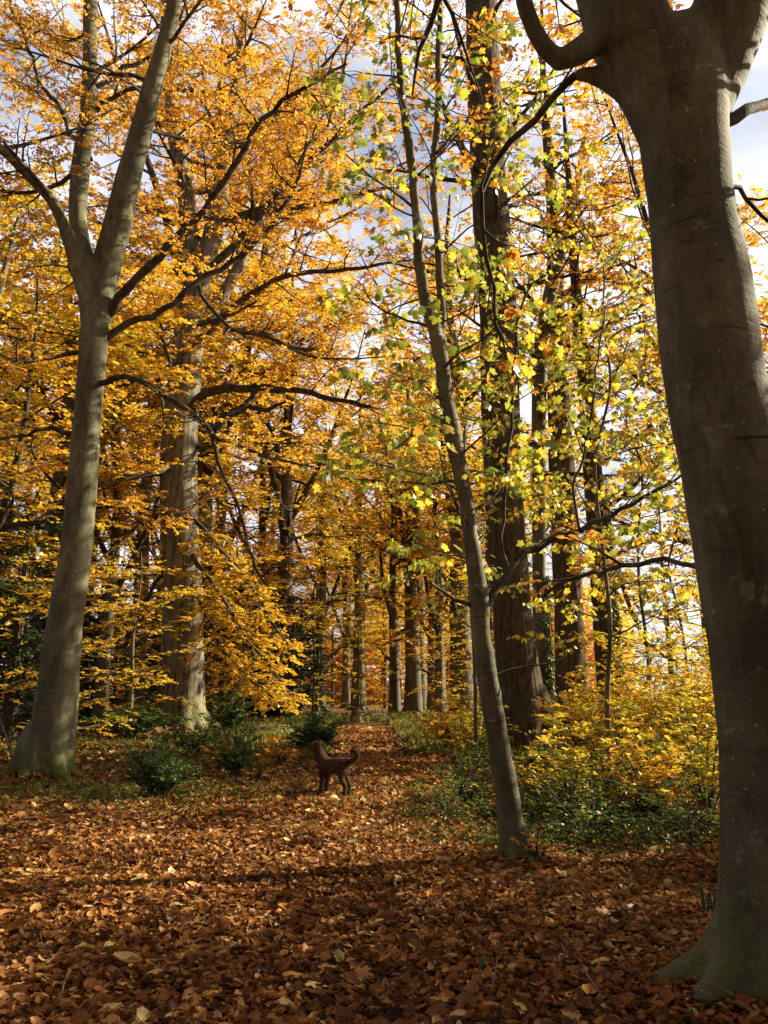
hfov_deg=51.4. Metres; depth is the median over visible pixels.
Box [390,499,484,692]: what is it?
beech tree
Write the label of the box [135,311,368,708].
beech tree
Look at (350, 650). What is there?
slender tree
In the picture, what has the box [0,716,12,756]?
leaning pole
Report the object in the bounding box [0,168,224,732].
beech tree
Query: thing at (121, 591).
young beech
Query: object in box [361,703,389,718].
fallen log
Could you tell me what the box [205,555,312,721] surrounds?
tree
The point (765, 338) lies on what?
beech tree
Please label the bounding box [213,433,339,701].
beech tree
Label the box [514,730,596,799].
beech sapling
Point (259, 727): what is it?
brush pile
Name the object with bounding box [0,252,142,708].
beech tree
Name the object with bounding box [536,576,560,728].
ivy
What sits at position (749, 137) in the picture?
sky
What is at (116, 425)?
beech tree
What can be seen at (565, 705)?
beech sapling
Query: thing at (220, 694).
beech tree
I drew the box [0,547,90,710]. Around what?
young beech
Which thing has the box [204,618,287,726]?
young beech
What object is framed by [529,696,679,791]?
beech sapling
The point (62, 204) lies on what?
beech tree
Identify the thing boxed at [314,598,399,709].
young beech
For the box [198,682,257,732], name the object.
yew shrub
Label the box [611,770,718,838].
bramble bush
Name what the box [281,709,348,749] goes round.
yew shrub
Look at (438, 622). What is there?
beech tree
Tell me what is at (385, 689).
slender tree
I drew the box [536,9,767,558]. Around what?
beech tree
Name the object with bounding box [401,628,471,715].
young beech
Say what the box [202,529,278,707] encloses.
beech tree
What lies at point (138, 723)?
holly shrub
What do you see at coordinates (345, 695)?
beech tree
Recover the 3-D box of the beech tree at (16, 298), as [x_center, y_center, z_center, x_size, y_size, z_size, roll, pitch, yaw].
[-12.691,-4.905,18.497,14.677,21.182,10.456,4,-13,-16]
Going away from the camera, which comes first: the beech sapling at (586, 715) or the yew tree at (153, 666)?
the beech sapling at (586, 715)
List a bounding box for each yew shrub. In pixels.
[113,726,211,795]
[148,719,244,756]
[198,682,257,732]
[198,718,267,776]
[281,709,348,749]
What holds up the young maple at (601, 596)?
on the ground at (328, 705)
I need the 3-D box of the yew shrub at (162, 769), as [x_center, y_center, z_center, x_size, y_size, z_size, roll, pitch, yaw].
[-3.401,3.736,11.869,1.453,1.084,1.261,-3,-13,13]
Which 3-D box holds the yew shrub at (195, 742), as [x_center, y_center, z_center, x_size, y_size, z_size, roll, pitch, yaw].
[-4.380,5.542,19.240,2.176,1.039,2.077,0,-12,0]
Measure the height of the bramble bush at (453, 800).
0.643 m
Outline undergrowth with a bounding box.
[0,721,718,969]
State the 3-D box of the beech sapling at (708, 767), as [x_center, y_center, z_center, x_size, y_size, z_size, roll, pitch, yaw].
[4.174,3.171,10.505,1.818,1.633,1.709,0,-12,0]
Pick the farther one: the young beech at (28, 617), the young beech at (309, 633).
the young beech at (309, 633)
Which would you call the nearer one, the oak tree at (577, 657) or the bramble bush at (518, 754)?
the bramble bush at (518, 754)
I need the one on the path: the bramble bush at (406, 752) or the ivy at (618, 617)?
the bramble bush at (406, 752)
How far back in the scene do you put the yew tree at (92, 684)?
42.95 m
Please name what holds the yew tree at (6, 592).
on the ground at (328, 705)
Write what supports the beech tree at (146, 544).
on the ground at (328, 705)
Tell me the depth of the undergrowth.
10.74 m
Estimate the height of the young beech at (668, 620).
9.367 m
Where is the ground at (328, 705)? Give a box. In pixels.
[0,689,760,1023]
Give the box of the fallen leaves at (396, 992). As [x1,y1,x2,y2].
[0,725,767,1023]
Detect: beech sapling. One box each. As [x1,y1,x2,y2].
[198,739,231,768]
[254,732,303,767]
[405,696,483,746]
[415,714,464,738]
[437,688,521,759]
[486,745,573,793]
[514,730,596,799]
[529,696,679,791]
[531,688,624,765]
[532,658,642,756]
[559,630,713,768]
[586,719,700,815]
[602,612,717,778]
[631,689,718,809]
[658,616,717,749]
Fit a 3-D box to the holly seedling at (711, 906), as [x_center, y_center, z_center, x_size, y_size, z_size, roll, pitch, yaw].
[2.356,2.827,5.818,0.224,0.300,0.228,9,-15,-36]
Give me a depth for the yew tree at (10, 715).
25.38 m
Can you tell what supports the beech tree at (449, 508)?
on the ground at (328, 705)
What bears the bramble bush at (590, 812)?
on the ground at (328, 705)
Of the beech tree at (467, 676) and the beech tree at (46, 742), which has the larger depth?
the beech tree at (467, 676)
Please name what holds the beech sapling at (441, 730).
on the ground at (328, 705)
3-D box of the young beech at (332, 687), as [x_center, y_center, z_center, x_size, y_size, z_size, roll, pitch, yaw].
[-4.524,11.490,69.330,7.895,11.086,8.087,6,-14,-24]
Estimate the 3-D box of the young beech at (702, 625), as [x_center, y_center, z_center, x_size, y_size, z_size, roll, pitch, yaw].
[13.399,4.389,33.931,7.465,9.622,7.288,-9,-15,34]
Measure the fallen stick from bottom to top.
0.088 m
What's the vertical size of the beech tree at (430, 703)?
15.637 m
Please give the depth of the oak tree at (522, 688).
22.84 m
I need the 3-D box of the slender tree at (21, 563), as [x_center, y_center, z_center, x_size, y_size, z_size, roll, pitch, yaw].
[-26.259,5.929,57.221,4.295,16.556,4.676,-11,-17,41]
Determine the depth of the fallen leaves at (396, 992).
5.73 m
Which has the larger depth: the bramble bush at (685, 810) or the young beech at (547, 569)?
the young beech at (547, 569)
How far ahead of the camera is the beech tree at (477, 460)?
37.93 m
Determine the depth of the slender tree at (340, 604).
70.36 m
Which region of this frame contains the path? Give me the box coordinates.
[107,709,588,1022]
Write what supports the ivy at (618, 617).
attached to the lime tree at (599, 625)
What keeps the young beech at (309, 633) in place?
on the ground at (328, 705)
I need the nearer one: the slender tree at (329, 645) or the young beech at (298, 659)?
the young beech at (298, 659)
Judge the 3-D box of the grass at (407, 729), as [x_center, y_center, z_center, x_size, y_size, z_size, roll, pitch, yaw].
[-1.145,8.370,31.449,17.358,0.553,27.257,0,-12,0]
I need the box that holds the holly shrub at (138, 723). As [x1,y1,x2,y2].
[80,694,191,738]
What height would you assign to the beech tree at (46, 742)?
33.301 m
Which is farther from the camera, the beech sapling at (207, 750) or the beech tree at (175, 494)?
the beech tree at (175, 494)
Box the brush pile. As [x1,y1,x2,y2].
[210,716,296,732]
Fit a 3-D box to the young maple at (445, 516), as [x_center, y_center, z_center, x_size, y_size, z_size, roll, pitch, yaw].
[1.856,-0.891,17.390,4.189,12.439,5.032,-5,-14,23]
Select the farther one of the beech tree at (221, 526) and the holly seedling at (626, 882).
the beech tree at (221, 526)
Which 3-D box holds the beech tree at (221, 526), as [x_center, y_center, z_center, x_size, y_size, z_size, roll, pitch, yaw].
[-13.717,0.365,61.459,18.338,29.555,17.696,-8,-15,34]
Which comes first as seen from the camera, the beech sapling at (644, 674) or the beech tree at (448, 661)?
the beech sapling at (644, 674)
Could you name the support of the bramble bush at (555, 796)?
on the ground at (328, 705)
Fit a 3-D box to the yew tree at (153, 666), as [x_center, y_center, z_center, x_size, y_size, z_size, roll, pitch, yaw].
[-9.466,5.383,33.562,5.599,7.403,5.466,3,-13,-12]
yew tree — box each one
[0,494,38,711]
[0,504,111,741]
[0,516,134,721]
[81,561,149,716]
[93,572,162,711]
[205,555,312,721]
[210,581,266,712]
[237,567,332,704]
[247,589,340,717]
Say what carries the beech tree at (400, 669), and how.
on the ground at (328, 705)
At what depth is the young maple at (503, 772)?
8.60 m
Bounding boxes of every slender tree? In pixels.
[3,489,45,703]
[107,542,149,708]
[293,496,350,711]
[294,542,340,710]
[325,576,340,686]
[326,546,365,667]
[340,596,352,690]
[365,537,389,708]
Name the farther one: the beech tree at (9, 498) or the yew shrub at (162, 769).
the beech tree at (9, 498)
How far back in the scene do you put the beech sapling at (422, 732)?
23.19 m
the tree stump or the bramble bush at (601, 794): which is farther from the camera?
the tree stump
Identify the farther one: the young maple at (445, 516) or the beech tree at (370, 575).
the beech tree at (370, 575)
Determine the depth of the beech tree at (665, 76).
4.71 m
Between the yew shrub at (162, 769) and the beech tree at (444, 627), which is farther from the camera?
the beech tree at (444, 627)
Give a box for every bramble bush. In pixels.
[388,732,433,757]
[397,770,496,818]
[436,738,492,800]
[468,732,541,774]
[519,752,631,817]
[539,774,636,842]
[546,742,645,805]
[554,757,691,821]
[584,722,716,801]
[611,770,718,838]
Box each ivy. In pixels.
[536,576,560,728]
[585,486,626,722]
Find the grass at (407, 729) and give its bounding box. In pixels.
[84,710,564,759]
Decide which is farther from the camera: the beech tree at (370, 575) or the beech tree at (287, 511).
the beech tree at (370, 575)
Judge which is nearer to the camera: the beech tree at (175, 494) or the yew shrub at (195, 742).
the yew shrub at (195, 742)
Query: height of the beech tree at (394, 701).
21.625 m
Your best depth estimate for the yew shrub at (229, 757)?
14.58 m
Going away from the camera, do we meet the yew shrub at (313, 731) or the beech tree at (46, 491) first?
the yew shrub at (313, 731)
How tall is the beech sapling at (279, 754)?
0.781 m
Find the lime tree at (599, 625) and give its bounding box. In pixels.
[445,14,709,743]
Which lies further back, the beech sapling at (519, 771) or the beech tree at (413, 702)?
the beech tree at (413, 702)
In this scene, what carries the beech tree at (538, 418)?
on the ground at (328, 705)
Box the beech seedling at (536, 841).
[510,823,564,859]
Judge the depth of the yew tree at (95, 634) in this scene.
35.42 m
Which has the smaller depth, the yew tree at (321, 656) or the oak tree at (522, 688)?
the oak tree at (522, 688)
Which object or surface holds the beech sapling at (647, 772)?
on the ground at (328, 705)
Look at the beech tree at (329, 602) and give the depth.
57.95 m
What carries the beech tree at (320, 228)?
on the ground at (328, 705)
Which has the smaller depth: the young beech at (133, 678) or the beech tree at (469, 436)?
the young beech at (133, 678)
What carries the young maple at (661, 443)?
on the ground at (328, 705)
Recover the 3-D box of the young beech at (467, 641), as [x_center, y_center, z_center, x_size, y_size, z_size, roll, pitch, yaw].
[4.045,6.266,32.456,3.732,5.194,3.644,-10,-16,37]
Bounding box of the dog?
[308,740,359,795]
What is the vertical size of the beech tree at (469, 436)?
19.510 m
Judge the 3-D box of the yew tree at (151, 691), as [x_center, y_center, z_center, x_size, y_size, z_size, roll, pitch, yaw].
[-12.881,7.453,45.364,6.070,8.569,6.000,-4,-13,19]
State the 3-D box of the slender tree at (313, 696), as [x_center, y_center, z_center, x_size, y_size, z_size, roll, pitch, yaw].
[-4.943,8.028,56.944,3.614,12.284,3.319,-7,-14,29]
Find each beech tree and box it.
[0,0,407,717]
[0,0,412,781]
[0,142,101,547]
[0,146,163,463]
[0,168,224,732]
[0,188,197,629]
[0,241,279,718]
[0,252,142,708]
[0,257,270,729]
[0,260,336,719]
[0,405,108,705]
[7,0,446,731]
[105,341,341,710]
[105,404,277,699]
[130,224,429,718]
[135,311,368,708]
[149,522,292,720]
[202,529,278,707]
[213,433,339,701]
[228,392,403,710]
[254,490,378,701]
[255,366,447,710]
[269,450,407,654]
[271,493,403,708]
[273,0,767,1010]
[294,170,631,717]
[302,345,531,709]
[307,343,482,712]
[317,391,471,712]
[335,520,404,701]
[339,469,479,704]
[357,501,485,712]
[367,463,531,711]
[371,352,598,669]
[376,495,484,706]
[389,364,604,668]
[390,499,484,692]
[432,94,642,695]
[435,375,644,659]
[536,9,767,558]
[602,184,767,471]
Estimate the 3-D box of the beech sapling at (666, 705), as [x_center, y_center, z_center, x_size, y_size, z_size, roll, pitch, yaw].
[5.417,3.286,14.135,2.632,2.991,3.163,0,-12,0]
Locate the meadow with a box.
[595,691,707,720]
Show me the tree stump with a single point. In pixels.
(356, 711)
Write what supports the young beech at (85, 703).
on the ground at (328, 705)
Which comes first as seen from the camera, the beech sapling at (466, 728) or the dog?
the dog
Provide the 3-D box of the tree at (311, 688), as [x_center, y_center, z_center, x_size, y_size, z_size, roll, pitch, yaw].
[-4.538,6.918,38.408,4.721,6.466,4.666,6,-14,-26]
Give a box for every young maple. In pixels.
[301,0,684,867]
[370,225,554,765]
[488,127,767,782]
[506,268,700,765]
[573,338,706,729]
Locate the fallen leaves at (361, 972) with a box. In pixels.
[0,810,707,1023]
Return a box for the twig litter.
[0,765,767,1023]
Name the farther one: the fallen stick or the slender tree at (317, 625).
the slender tree at (317, 625)
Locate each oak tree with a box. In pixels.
[347,0,616,750]
[448,0,662,735]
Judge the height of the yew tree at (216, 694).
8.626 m
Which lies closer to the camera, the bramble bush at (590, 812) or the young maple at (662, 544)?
the bramble bush at (590, 812)
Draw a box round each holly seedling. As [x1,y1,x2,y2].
[615,876,637,890]
[694,877,715,911]
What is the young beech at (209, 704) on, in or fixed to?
on the ground at (328, 705)
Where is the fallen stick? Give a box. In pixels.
[491,954,497,986]
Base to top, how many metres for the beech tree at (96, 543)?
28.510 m
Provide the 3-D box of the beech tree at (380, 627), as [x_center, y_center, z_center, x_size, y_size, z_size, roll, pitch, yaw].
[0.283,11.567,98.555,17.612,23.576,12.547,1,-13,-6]
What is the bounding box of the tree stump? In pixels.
[351,707,361,722]
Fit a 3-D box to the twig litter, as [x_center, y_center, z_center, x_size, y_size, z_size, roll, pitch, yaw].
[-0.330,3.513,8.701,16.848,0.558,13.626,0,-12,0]
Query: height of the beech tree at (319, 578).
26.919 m
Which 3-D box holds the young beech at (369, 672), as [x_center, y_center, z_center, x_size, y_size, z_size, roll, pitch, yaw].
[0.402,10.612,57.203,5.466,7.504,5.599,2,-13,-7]
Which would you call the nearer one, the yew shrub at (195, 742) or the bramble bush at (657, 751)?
the bramble bush at (657, 751)
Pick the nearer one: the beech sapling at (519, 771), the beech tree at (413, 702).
the beech sapling at (519, 771)
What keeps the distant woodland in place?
on the ground at (328, 705)
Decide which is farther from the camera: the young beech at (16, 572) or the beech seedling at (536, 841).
the young beech at (16, 572)
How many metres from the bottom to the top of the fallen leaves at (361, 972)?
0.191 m
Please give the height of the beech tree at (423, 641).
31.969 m
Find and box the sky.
[0,0,767,688]
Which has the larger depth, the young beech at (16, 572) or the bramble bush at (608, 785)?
the young beech at (16, 572)
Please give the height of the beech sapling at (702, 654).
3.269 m
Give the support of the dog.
on the path
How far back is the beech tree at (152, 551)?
70.04 m
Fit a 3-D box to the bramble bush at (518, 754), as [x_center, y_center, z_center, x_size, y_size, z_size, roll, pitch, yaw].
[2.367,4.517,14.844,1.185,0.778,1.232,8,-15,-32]
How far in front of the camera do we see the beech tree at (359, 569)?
58.93 m
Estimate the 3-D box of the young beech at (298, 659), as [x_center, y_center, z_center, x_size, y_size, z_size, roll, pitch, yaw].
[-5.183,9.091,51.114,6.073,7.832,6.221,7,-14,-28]
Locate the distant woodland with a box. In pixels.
[0,547,638,702]
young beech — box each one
[0,529,114,728]
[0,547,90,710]
[0,550,174,737]
[3,514,162,710]
[78,552,208,737]
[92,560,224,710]
[140,555,288,717]
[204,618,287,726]
[251,602,356,711]
[263,587,336,699]
[299,585,382,706]
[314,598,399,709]
[350,614,426,701]
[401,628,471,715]
[436,612,496,716]
[529,554,625,703]
[580,499,714,723]
[623,514,713,724]
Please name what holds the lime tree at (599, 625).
on the ground at (328, 705)
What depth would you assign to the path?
10.38 m
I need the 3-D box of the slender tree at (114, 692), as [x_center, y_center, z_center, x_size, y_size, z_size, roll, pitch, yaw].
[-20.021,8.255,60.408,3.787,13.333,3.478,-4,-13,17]

